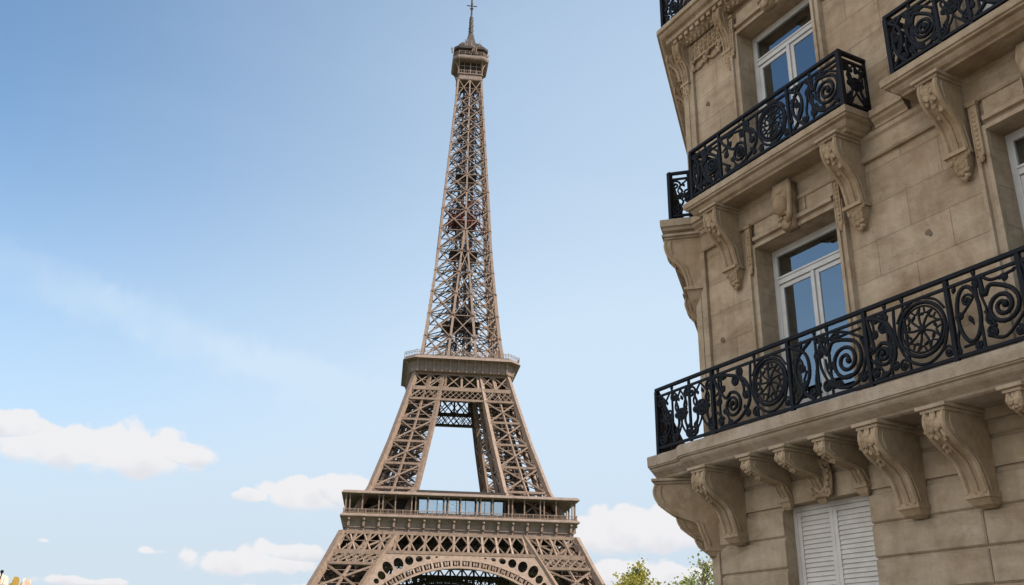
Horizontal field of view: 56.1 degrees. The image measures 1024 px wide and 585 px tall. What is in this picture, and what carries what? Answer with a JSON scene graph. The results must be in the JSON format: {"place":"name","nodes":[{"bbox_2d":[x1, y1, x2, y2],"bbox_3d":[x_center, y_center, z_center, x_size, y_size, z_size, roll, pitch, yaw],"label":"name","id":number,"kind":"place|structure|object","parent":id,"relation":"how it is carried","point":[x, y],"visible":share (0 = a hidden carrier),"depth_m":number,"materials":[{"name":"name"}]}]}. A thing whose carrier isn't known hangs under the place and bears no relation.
{"place":"outdoors","nodes":[
{"label":"outdoors","id":0,"kind":"place"},
{"bbox_2d":[0,0,712,584],"label":"sky","id":1,"kind":"structure","parent":0,"point":[220,219],"materials":[{"name":"blue"}]},
{"label":"ground","id":2,"kind":"structure","parent":0,"visible":0},
{"bbox_2d":[603,558,660,584],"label":"tree","id":3,"kind":"object","parent":2,"relation":"on","point":[638,576],"visible":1,"depth_m":88.94,"materials":[{"name":"green plant"}]},
{"bbox_2d":[664,569,698,584],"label":"tree","id":4,"kind":"object","parent":2,"relation":"on","point":[685,579],"visible":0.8,"depth_m":79.45,"materials":[{"name":"green plant"}]},
{"bbox_2d":[680,550,713,584],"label":"tree","id":5,"kind":"object","parent":2,"relation":"on","point":[704,579],"visible":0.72,"depth_m":71.30,"materials":[{"name":"green plant"}]},
{"bbox_2d":[647,0,1023,584],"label":"apartment building","id":6,"kind":"structure","parent":2,"relation":"on","point":[844,246],"depth_m":11.81,"materials":[{"name":"stone"}]},
{"bbox_2d":[752,0,821,149],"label":"window","id":7,"kind":"structure","parent":6,"relation":"in","point":[783,51],"depth_m":14.43,"materials":[{"name":"white paint"}]},
{"bbox_2d":[772,221,855,412],"bbox_3d":[4.108,0.462,12.749,0.120,2.720,1.498,12,-24,-26],"label":"window","id":8,"kind":"structure","parent":6,"relation":"in","point":[809,289],"depth_m":13.00,"materials":[{"name":"white paint"}]},
{"bbox_2d":[980,1,993,11],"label":"window","id":9,"kind":"structure","parent":6,"relation":"in","point":[988,5],"depth_m":11.33,"materials":[{"name":"white paint"}]},
{"bbox_2d":[1005,127,1023,231],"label":"window","id":10,"kind":"structure","parent":6,"relation":"in","point":[1014,140],"depth_m":10.58,"materials":[{"name":"white paint"}]},
{"label":"road","id":11,"kind":"structure","parent":0,"visible":0},
{"bbox_2d":[0,574,30,584],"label":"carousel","id":12,"kind":"object","parent":11,"relation":"on","point":[4,579],"visible":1,"depth_m":42.88,"materials":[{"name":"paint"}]},
{"label":"lawn ground","id":13,"kind":"structure","parent":0,"visible":0},
{"bbox_2d":[306,0,605,584],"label":"lattice tower","id":14,"kind":"structure","parent":13,"relation":"on","point":[504,533],"depth_m":342.23,"materials":[{"name":"metal"}]}
]}

